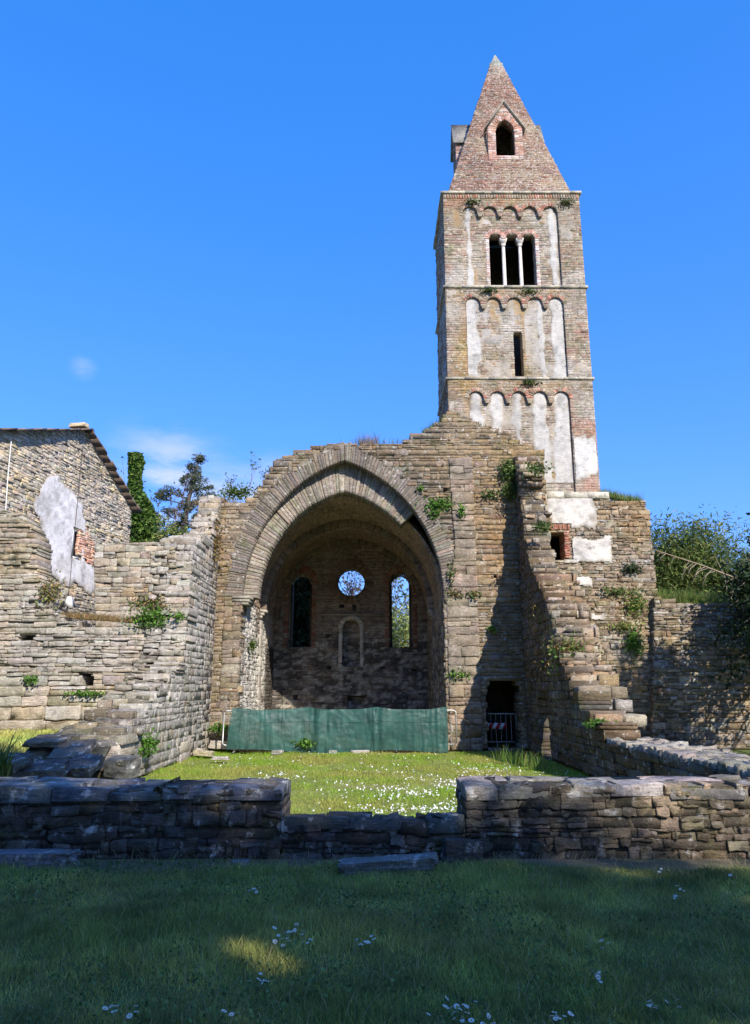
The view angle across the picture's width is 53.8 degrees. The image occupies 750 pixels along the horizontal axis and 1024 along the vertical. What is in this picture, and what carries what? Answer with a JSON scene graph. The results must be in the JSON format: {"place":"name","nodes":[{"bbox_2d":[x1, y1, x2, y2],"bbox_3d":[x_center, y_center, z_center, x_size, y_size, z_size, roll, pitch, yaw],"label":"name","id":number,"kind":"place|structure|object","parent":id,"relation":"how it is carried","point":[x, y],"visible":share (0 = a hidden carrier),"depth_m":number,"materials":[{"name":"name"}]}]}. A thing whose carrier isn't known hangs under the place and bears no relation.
{"place":"outdoors","nodes":[
{"label":"outdoors","id":0,"kind":"place"},
{"bbox_2d":[0,727,61,752],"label":"side grass","id":1,"kind":"structure","parent":0,"point":[6,739],"depth_m":14.52,"materials":[{"name":"green plant"}]},
{"bbox_2d":[137,749,592,816],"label":"grass","id":2,"kind":"structure","parent":0,"point":[233,772],"depth_m":14.56,"materials":[{"name":"green plant"}]},
{"bbox_2d":[0,695,749,1023],"bbox_3d":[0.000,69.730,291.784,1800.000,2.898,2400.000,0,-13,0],"label":"ground","id":3,"kind":"structure","parent":0,"point":[655,864],"depth_m":5.07,"materials":[{"name":"green plant"}]},
{"bbox_2d":[0,731,24,776],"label":"strap plant","id":4,"kind":"object","parent":3,"relation":"on","point":[4,764],"visible":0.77,"depth_m":10.65,"materials":[{"name":"green plant"}]},
{"bbox_2d":[0,849,82,867],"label":"stone slab","id":5,"kind":"object","parent":3,"relation":"on","point":[44,856],"depth_m":6.88,"materials":[{"name":"grey stone"}]},
{"bbox_2d":[25,721,111,777],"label":"earth bank","id":6,"kind":"structure","parent":3,"relation":"on","point":[42,754],"depth_m":12.56,"materials":[{"name":"grey stone"}]},
{"bbox_2d":[5,758,71,778],"bbox_3d":[-5.195,3.948,11.300,1.021,0.176,0.662,2,-2,-13],"label":"stone slab","id":7,"kind":"object","parent":6,"relation":"on","point":[41,768],"depth_m":11.17,"materials":[{"name":"grey stone"}]},
{"bbox_2d":[0,752,37,773],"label":"stone slab","id":8,"kind":"object","parent":7,"relation":"on","point":[24,760],"depth_m":11.02,"materials":[{"name":"grey stone"}]},
{"bbox_2d":[39,747,53,749],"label":"stone slab","id":9,"kind":"structure","parent":6,"relation":"on","point":[46,748],"depth_m":12.53,"materials":[{"name":"grey stone"}]},
{"bbox_2d":[46,739,96,759],"bbox_3d":[-5.039,4.002,12.306,0.693,0.159,0.671,-1,10,0],"label":"stone slab","id":10,"kind":"object","parent":6,"relation":"on","point":[70,749],"depth_m":12.26,"materials":[{"name":"grey stone"}]},
{"bbox_2d":[22,734,75,747],"bbox_3d":[-5.555,3.903,12.633,0.774,0.099,0.541,-2,-2,4],"label":"stone slab","id":11,"kind":"object","parent":10,"relation":"on","point":[51,740],"depth_m":12.46,"materials":[{"name":"grey stone"}]},
{"bbox_2d":[66,753,104,777],"bbox_3d":[-4.660,4.053,11.778,0.562,0.194,0.546,-4,6,8],"label":"stone slab","id":12,"kind":"object","parent":6,"relation":"on","point":[85,765],"depth_m":11.69,"materials":[{"name":"grey stone"}]},
{"bbox_2d":[83,717,109,722],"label":"stone slab","id":13,"kind":"structure","parent":6,"relation":"on","point":[99,719],"depth_m":13.76,"materials":[{"name":"grey stone"}]},
{"bbox_2d":[133,724,144,734],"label":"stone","id":14,"kind":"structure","parent":6,"relation":"on","point":[139,729],"depth_m":13.50,"materials":[{"name":"beige stone"}]},
{"bbox_2d":[0,422,141,686],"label":"stone house","id":15,"kind":"structure","parent":3,"relation":"on","point":[66,490],"depth_m":25.74,"materials":[{"name":"stone"}]},
{"bbox_2d":[71,529,78,559],"bbox_3d":[-10.663,1.129,26.129,0.227,1.022,0.567,-2,-14,9],"label":"window","id":16,"kind":"structure","parent":15,"relation":"in","point":[74,538],"depth_m":26.20,"materials":[{"name":"white paint"}]},
{"bbox_2d":[93,542,158,685],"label":"courtyard wall","id":17,"kind":"structure","parent":3,"relation":"on","point":[122,572],"depth_m":21.30,"materials":[{"name":"stone"}]},
{"bbox_2d":[126,451,159,542],"bbox_3d":[-10.333,3.206,33.167,2.067,12.347,1.890,-11,-17,38],"label":"ivy covered trunk","id":18,"kind":"object","parent":3,"relation":"on","point":[141,526],"visible":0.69,"depth_m":33.72,"materials":[{"name":"green plant"}]},
{"bbox_2d":[93,430,193,529],"bbox_3d":[-16.999,0.351,38.728,16.017,13.527,9.697,0,-13,0],"label":"bare tree","id":19,"kind":"object","parent":3,"relation":"on","point":[181,502],"visible":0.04,"depth_m":36.95,"materials":[{"name":"brown plant"}]},
{"bbox_2d":[121,456,185,529],"bbox_3d":[-13.944,2.378,38.063,8.044,11.244,11.551,11,-17,-39],"label":"bare tree","id":20,"kind":"object","parent":3,"relation":"on","point":[170,499],"visible":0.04,"depth_m":37.16,"materials":[{"name":"brown plant"}]},
{"bbox_2d":[157,513,169,536],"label":"bush","id":21,"kind":"object","parent":3,"relation":"on","point":[161,523],"visible":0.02,"depth_m":36.85,"materials":[{"name":"green plant"}]},
{"bbox_2d":[146,513,189,541],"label":"bush","id":22,"kind":"object","parent":3,"relation":"on","point":[170,531],"visible":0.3,"depth_m":31.45,"materials":[{"name":"green plant"}]},
{"bbox_2d":[150,453,218,535],"bbox_3d":[-10.310,3.611,38.201,3.980,13.901,1.725,0,-13,0],"label":"cedar tree","id":23,"kind":"object","parent":3,"relation":"on","point":[196,475],"visible":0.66,"depth_m":39.20,"materials":[{"name":"green plant"}]},
{"bbox_2d":[193,750,214,756],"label":"stone slab","id":24,"kind":"object","parent":3,"relation":"on","point":[203,753],"depth_m":17.49,"materials":[{"name":"beige stone"}]},
{"bbox_2d":[212,756,229,759],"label":"stone slab","id":25,"kind":"object","parent":3,"relation":"on","point":[220,758],"depth_m":16.39,"materials":[{"name":"grey stone"}]},
{"bbox_2d":[208,741,239,750],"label":"stone block","id":26,"kind":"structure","parent":3,"relation":"on","point":[216,745],"depth_m":19.35,"materials":[{"name":"beige stone"}]},
{"bbox_2d":[231,859,249,867],"bbox_3d":[-1.250,3.253,6.843,0.172,0.065,0.123,5,-14,-16],"label":"stone slab","id":27,"kind":"object","parent":3,"relation":"on","point":[234,861],"depth_m":6.81,"materials":[{"name":"grey stone"}]},
{"bbox_2d":[222,710,289,753],"bbox_3d":[-2.897,5.657,19.109,2.064,1.052,0.559,2,-14,-8],"label":"crowd barrier","id":28,"kind":"object","parent":3,"relation":"on","point":[234,751],"visible":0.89,"depth_m":18.98,"materials":[{"name":"metal"}]},
{"bbox_2d":[226,707,447,752],"bbox_3d":[-0.954,5.636,19.112,5.671,1.162,0.246,1,-13,-3],"label":"green netting","id":29,"kind":"object","parent":28,"relation":"on","point":[370,729],"visible":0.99,"depth_m":19.11,"materials":[{"name":"green fabric"}]},
{"bbox_2d":[271,750,283,754],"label":"stone slab","id":30,"kind":"object","parent":3,"relation":"on","point":[277,751],"depth_m":18.61,"materials":[{"name":"grey stone"}]},
{"bbox_2d":[291,732,316,751],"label":"wall plant","id":31,"kind":"object","parent":3,"relation":"on","point":[304,744],"depth_m":18.97,"materials":[{"name":"green plant"}]},
{"bbox_2d":[350,750,369,753],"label":"stone slab","id":32,"kind":"object","parent":3,"relation":"on","point":[355,751],"depth_m":18.63,"materials":[{"name":"beige stone"}]},
{"bbox_2d":[339,571,408,623],"bbox_3d":[-1.302,4.523,38.866,10.398,8.451,5.960,11,-17,-39],"label":"bare tree","id":33,"kind":"object","parent":3,"relation":"on","point":[346,582],"visible":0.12,"depth_m":39.81,"materials":[{"name":"green plant"}]},
{"bbox_2d":[0,410,749,779],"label":"ruined church","id":34,"kind":"structure","parent":3,"relation":"on","point":[324,518],"depth_m":20.61,"materials":[{"name":"stone"}]},
{"bbox_2d":[19,675,39,687],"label":"wall plant","id":35,"kind":"object","parent":34,"relation":"attached to","point":[27,679],"depth_m":16.94,"materials":[{"name":"green plant"}]},
{"bbox_2d":[34,569,66,611],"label":"wall plant","id":36,"kind":"object","parent":34,"relation":"attached to","point":[56,586],"depth_m":17.45,"materials":[{"name":"green plant"}]},
{"bbox_2d":[60,597,74,612],"bbox_3d":[-7.367,2.226,17.758,0.310,0.402,0.180,0,-13,0],"label":"floodlight","id":37,"kind":"object","parent":34,"relation":"on","point":[68,602],"visible":0.89,"depth_m":17.71,"materials":[{"name":"white paint"}]},
{"bbox_2d":[61,686,113,697],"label":"wall plant","id":38,"kind":"object","parent":34,"relation":"attached to","point":[84,693],"depth_m":16.88,"materials":[{"name":"green plant"}]},
{"bbox_2d":[61,610,142,622],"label":"grass tuft","id":39,"kind":"object","parent":34,"relation":"on","point":[91,616],"visible":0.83,"depth_m":17.50,"materials":[{"name":"brown plant"}]},
{"bbox_2d":[103,755,140,778],"bbox_3d":[-4.236,4.255,12.360,0.515,0.327,0.451,-2,-8,9],"label":"stone slab","id":40,"kind":"object","parent":34,"relation":"on","point":[121,766],"depth_m":12.18,"materials":[{"name":"grey stone"}]},
{"bbox_2d":[107,594,173,611],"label":"wall plant","id":41,"kind":"object","parent":34,"relation":"attached to","point":[145,603],"depth_m":17.37,"materials":[{"name":"green plant"}]},
{"bbox_2d":[121,601,179,632],"bbox_3d":[-5.183,2.446,17.373,1.472,0.867,0.651,0,-13,0],"label":"wall plant","id":42,"kind":"object","parent":34,"relation":"attached to","point":[148,618],"depth_m":17.24,"materials":[{"name":"green plant"}]},
{"bbox_2d":[137,717,169,759],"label":"wall plant","id":43,"kind":"object","parent":34,"relation":"attached to","point":[148,742],"depth_m":13.89,"materials":[{"name":"green plant"}]},
{"bbox_2d":[169,610,187,620],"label":"wall plant","id":44,"kind":"object","parent":34,"relation":"attached to","point":[179,615],"depth_m":17.13,"materials":[{"name":"green plant"}]},
{"bbox_2d":[193,498,238,506],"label":"grass tuft","id":45,"kind":"object","parent":34,"relation":"on","point":[225,502],"visible":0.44,"depth_m":21.26,"materials":[{"name":"green plant"}]},
{"bbox_2d":[201,497,233,589],"bbox_3d":[-4.389,0.978,20.231,1.104,3.028,0.520,0,-13,0],"label":"wall plant","id":46,"kind":"object","parent":34,"relation":"attached to","point":[216,539],"depth_m":20.23,"materials":[{"name":"green plant"}]},
{"bbox_2d":[207,718,229,736],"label":"wall plant","id":47,"kind":"object","parent":34,"relation":"attached to","point":[215,728],"depth_m":19.33,"materials":[{"name":"green plant"}]},
{"bbox_2d":[225,472,237,492],"bbox_3d":[-4.231,-0.820,21.784,0.430,0.778,0.374,8,-16,-31],"label":"sapling","id":48,"kind":"object","parent":34,"relation":"on","point":[230,484],"visible":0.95,"depth_m":21.74,"materials":[{"name":"green plant"}]},
{"bbox_2d":[212,476,257,502],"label":"wall plant","id":49,"kind":"object","parent":34,"relation":"attached to","point":[242,492],"depth_m":21.54,"materials":[{"name":"green plant"}]},
{"bbox_2d":[247,636,258,653],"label":"wall plant","id":50,"kind":"object","parent":34,"relation":"attached to","point":[252,646],"depth_m":21.48,"materials":[{"name":"green plant"}]},
{"bbox_2d":[248,451,269,486],"bbox_3d":[-3.328,-1.181,21.958,0.733,1.177,1.078,0,-13,0],"label":"sapling","id":51,"kind":"object","parent":34,"relation":"on","point":[263,476],"visible":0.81,"depth_m":21.75,"materials":[{"name":"green plant"}]},
{"bbox_2d":[356,430,381,445],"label":"grass tuft","id":52,"kind":"object","parent":34,"relation":"on","point":[367,442],"visible":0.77,"depth_m":21.62,"materials":[{"name":"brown plant"}]},
{"bbox_2d":[340,436,409,445],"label":"grass tuft","id":53,"kind":"object","parent":34,"relation":"on","point":[383,442],"visible":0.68,"depth_m":21.68,"materials":[{"name":"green plant"}]},
{"bbox_2d":[425,506,440,519],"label":"wall plant","id":54,"kind":"object","parent":34,"relation":"attached to","point":[433,512],"depth_m":20.97,"materials":[{"name":"green plant"}]},
{"bbox_2d":[420,411,447,432],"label":"grass tuft","id":55,"kind":"object","parent":34,"relation":"on","point":[438,421],"visible":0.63,"depth_m":21.74,"materials":[{"name":"green plant"}]},
{"bbox_2d":[412,493,461,513],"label":"wall plant","id":56,"kind":"object","parent":34,"relation":"attached to","point":[438,503],"depth_m":21.02,"materials":[{"name":"green plant"}]},
{"bbox_2d":[446,561,456,589],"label":"wall plant","id":57,"kind":"object","parent":34,"relation":"attached to","point":[451,572],"depth_m":20.53,"materials":[{"name":"green plant"}]},
{"bbox_2d":[445,587,463,599],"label":"wall plant","id":58,"kind":"object","parent":34,"relation":"attached to","point":[456,592],"depth_m":20.42,"materials":[{"name":"green plant"}]},
{"bbox_2d":[446,666,474,681],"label":"wall plant","id":59,"kind":"object","parent":34,"relation":"attached to","point":[461,674],"depth_m":19.91,"materials":[{"name":"green plant"}]},
{"bbox_2d":[458,503,466,520],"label":"wall plant","id":60,"kind":"object","parent":34,"relation":"attached to","point":[462,512],"depth_m":20.93,"materials":[{"name":"green plant"}]},
{"bbox_2d":[466,588,484,599],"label":"wall plant","id":61,"kind":"object","parent":34,"relation":"attached to","point":[475,593],"depth_m":20.40,"materials":[{"name":"green plant"}]},
{"bbox_2d":[478,481,500,504],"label":"wall plant","id":62,"kind":"object","parent":34,"relation":"attached to","point":[490,494],"depth_m":21.09,"materials":[{"name":"green plant"}]},
{"bbox_2d":[486,619,498,633],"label":"wall plant","id":63,"kind":"object","parent":34,"relation":"attached to","point":[493,629],"depth_m":20.21,"materials":[{"name":"green plant"}]},
{"bbox_2d":[486,713,517,747],"bbox_3d":[3.440,5.963,20.157,0.681,0.942,0.589,12,-18,-42],"label":"crowd barrier","id":64,"kind":"object","parent":34,"relation":"on","point":[501,741],"visible":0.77,"depth_m":20.15,"materials":[{"name":"metal"}]},
{"bbox_2d":[488,723,506,728],"bbox_3d":[3.300,5.823,20.127,0.560,0.160,0.024,0,-13,0],"label":"striped board","id":65,"kind":"object","parent":64,"relation":"attached to","point":[497,725],"visible":0.88,"depth_m":20.12,"materials":[{"name":"white paint"}]},
{"bbox_2d":[494,451,517,485],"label":"wall plant","id":66,"kind":"object","parent":34,"relation":"attached to","point":[509,469],"depth_m":21.15,"materials":[{"name":"green plant"}]},
{"bbox_2d":[495,477,516,501],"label":"wall plant","id":67,"kind":"object","parent":34,"relation":"attached to","point":[511,489],"depth_m":21.01,"materials":[{"name":"green plant"}]},
{"bbox_2d":[521,459,553,476],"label":"wall plant","id":68,"kind":"object","parent":34,"relation":"attached to","point":[537,468],"depth_m":20.16,"materials":[{"name":"green plant"}]},
{"bbox_2d":[527,517,553,538],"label":"wall plant","id":69,"kind":"object","parent":34,"relation":"attached to","point":[541,529],"depth_m":19.37,"materials":[{"name":"green plant"}]},
{"bbox_2d":[529,604,597,622],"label":"wall plant","id":70,"kind":"object","parent":34,"relation":"attached to","point":[541,613],"depth_m":17.77,"materials":[{"name":"green plant"}]},
{"bbox_2d":[533,622,611,682],"bbox_3d":[4.340,3.192,16.316,1.713,1.818,0.675,0,-13,0],"label":"wall plant","id":71,"kind":"object","parent":34,"relation":"attached to","point":[571,647],"depth_m":16.28,"materials":[{"name":"green plant"}]},
{"bbox_2d":[582,714,617,730],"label":"wall plant","id":72,"kind":"object","parent":34,"relation":"attached to","point":[593,724],"depth_m":13.45,"materials":[{"name":"green plant"}]},
{"bbox_2d":[598,584,631,597],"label":"wall plant","id":73,"kind":"object","parent":34,"relation":"attached to","point":[621,590],"depth_m":21.08,"materials":[{"name":"green plant"}]},
{"bbox_2d":[596,487,645,502],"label":"grass tuft","id":74,"kind":"object","parent":34,"relation":"on","point":[615,497],"visible":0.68,"depth_m":21.90,"materials":[{"name":"green plant"}]},
{"bbox_2d":[605,619,644,633],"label":"wall plant","id":75,"kind":"object","parent":34,"relation":"attached to","point":[622,626],"depth_m":20.85,"materials":[{"name":"green plant"}]},
{"bbox_2d":[620,560,645,575],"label":"wall plant","id":76,"kind":"object","parent":34,"relation":"attached to","point":[633,568],"depth_m":21.24,"materials":[{"name":"green plant"}]},
{"bbox_2d":[617,581,650,625],"bbox_3d":[7.412,2.741,21.028,1.100,1.578,0.515,5,-14,-20],"label":"wall plant","id":77,"kind":"object","parent":34,"relation":"attached to","point":[639,605],"depth_m":21.00,"materials":[{"name":"green plant"}]},
{"bbox_2d":[617,621,651,662],"bbox_3d":[7.291,3.564,20.817,0.960,1.391,0.481,0,-13,0],"label":"wall plant","id":78,"kind":"object","parent":34,"relation":"attached to","point":[633,641],"depth_m":20.75,"materials":[{"name":"green plant"}]},
{"bbox_2d":[0,774,749,859],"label":"entrance wall","id":79,"kind":"structure","parent":3,"relation":"on","point":[529,816],"depth_m":7.30,"materials":[{"name":"stone"}]},
{"bbox_2d":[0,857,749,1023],"bbox_3d":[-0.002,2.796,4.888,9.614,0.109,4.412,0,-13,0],"label":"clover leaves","id":80,"kind":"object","parent":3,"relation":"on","point":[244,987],"visible":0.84,"depth_m":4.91,"materials":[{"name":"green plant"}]},
{"bbox_2d":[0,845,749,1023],"bbox_3d":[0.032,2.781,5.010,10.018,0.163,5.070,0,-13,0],"label":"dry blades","id":81,"kind":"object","parent":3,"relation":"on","point":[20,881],"visible":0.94,"depth_m":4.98,"materials":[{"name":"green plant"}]},
{"bbox_2d":[348,574,408,643],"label":"leafy tree","id":82,"kind":"object","parent":3,"relation":"on","point":[399,590],"visible":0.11,"depth_m":41.38,"materials":[{"name":"green plant"}]},
{"bbox_2d":[349,585,408,646],"bbox_3d":[1.533,6.178,35.783,9.710,5.552,7.340,0,-13,0],"label":"bamboo clump","id":83,"kind":"object","parent":3,"relation":"on","point":[397,635],"visible":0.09,"depth_m":34.81,"materials":[{"name":"green plant"}]},
{"bbox_2d":[181,751,579,815],"bbox_3d":[-0.105,4.912,13.854,8.217,0.090,9.749,0,-13,0],"label":"daisy drift","id":84,"kind":"object","parent":3,"relation":"on","point":[411,791],"visible":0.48,"depth_m":11.69,"materials":[{"name":"white plant"}]},
{"bbox_2d":[336,852,438,877],"bbox_3d":[0.119,3.202,6.709,0.937,0.146,0.292,-3,-13,-2],"label":"stone slab","id":85,"kind":"object","parent":3,"relation":"on","point":[424,861],"depth_m":6.59,"materials":[{"name":"grey stone"}]},
{"bbox_2d":[395,709,456,752],"bbox_3d":[1.184,5.687,19.256,1.904,1.062,0.560,0,-13,0],"label":"crowd barrier","id":86,"kind":"object","parent":3,"relation":"on","point":[450,710],"visible":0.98,"depth_m":19.28,"materials":[{"name":"metal"}]},
{"bbox_2d":[441,837,483,862],"bbox_3d":[0.846,3.263,7.139,0.394,0.218,0.223,6,-14,-5],"label":"stone slab","id":87,"kind":"object","parent":3,"relation":"on","point":[460,849],"depth_m":7.05,"materials":[{"name":"grey stone"}]},
{"bbox_2d":[490,744,516,762],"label":"grass tuft","id":88,"kind":"object","parent":3,"relation":"on","point":[504,758],"visible":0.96,"depth_m":16.39,"materials":[{"name":"green plant"}]},
{"bbox_2d":[433,55,608,740],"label":"bell tower","id":89,"kind":"structure","parent":3,"relation":"on","point":[521,230],"depth_m":23.56,"materials":[{"name":"stone"}]},
{"bbox_2d":[464,196,488,204],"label":"wall plant","id":90,"kind":"object","parent":89,"relation":"attached to","point":[471,201],"depth_m":24.23,"materials":[{"name":"green plant"}]},
{"bbox_2d":[474,286,497,293],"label":"wall plant","id":91,"kind":"object","parent":89,"relation":"attached to","point":[489,289],"depth_m":23.50,"materials":[{"name":"green plant"}]},
{"bbox_2d":[515,287,542,293],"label":"wall plant","id":92,"kind":"object","parent":89,"relation":"attached to","point":[527,291],"depth_m":23.49,"materials":[{"name":"green plant"}]},
{"bbox_2d":[522,378,542,385],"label":"wall plant","id":93,"kind":"object","parent":89,"relation":"attached to","point":[529,382],"depth_m":22.75,"materials":[{"name":"green plant"}]},
{"bbox_2d":[556,198,579,207],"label":"wall plant","id":94,"kind":"object","parent":89,"relation":"attached to","point":[567,201],"depth_m":24.24,"materials":[{"name":"green plant"}]},
{"bbox_2d":[506,749,541,765],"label":"grass tuft","id":95,"kind":"object","parent":3,"relation":"on","point":[521,761],"visible":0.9,"depth_m":15.70,"materials":[{"name":"green plant"}]},
{"bbox_2d":[524,752,551,769],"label":"grass tuft","id":96,"kind":"object","parent":3,"relation":"on","point":[531,763],"visible":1,"depth_m":15.00,"materials":[{"name":"green plant"}]},
{"bbox_2d":[651,531,705,594],"bbox_3d":[9.956,2.907,25.593,3.286,4.669,3.069,-4,-14,18],"label":"bamboo clump","id":97,"kind":"object","parent":3,"relation":"on","point":[671,574],"visible":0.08,"depth_m":24.88,"materials":[{"name":"green plant"}]},
{"bbox_2d":[649,596,749,748],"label":"boundary wall","id":98,"kind":"structure","parent":3,"relation":"on","point":[692,704],"depth_m":20.41,"materials":[{"name":"stone"}]},
{"bbox_2d":[652,585,744,607],"bbox_3d":[9.275,2.428,21.149,3.161,0.730,1.474,0,-13,0],"label":"grass tuft","id":99,"kind":"object","parent":98,"relation":"on","point":[699,598],"visible":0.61,"depth_m":21.01,"materials":[{"name":"green plant"}]},
{"bbox_2d":[650,503,749,602],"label":"bamboo clump","id":100,"kind":"object","parent":3,"relation":"on","point":[705,546],"visible":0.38,"depth_m":24.78,"materials":[{"name":"green plant"}]},
{"bbox_2d":[665,543,749,602],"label":"bamboo clump","id":101,"kind":"object","parent":3,"relation":"on","point":[721,581],"visible":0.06,"depth_m":24.23,"materials":[{"name":"green plant"}]},
{"bbox_2d":[653,549,738,599],"bbox_3d":[10.319,1.947,22.506,3.435,1.770,0.258,-1,-13,4],"label":"fallen bough","id":102,"kind":"object","parent":101,"relation":"on","point":[700,568],"visible":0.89,"depth_m":22.59,"materials":[{"name":"brown wood"}]},
{"bbox_2d":[704,548,749,697],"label":"evergreen tree","id":103,"kind":"object","parent":3,"relation":"on","point":[736,587],"visible":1,"depth_m":19.53,"materials":[{"name":"green plant"}]},
{"bbox_2d":[736,531,749,565],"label":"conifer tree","id":104,"kind":"object","parent":3,"relation":"on","point":[748,540],"visible":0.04,"depth_m":26.64,"materials":[{"name":"green plant"}]},
{"bbox_2d":[0,0,749,640],"label":"sky","id":105,"kind":"structure","parent":0,"point":[218,218],"materials":[{"name":"blue"}]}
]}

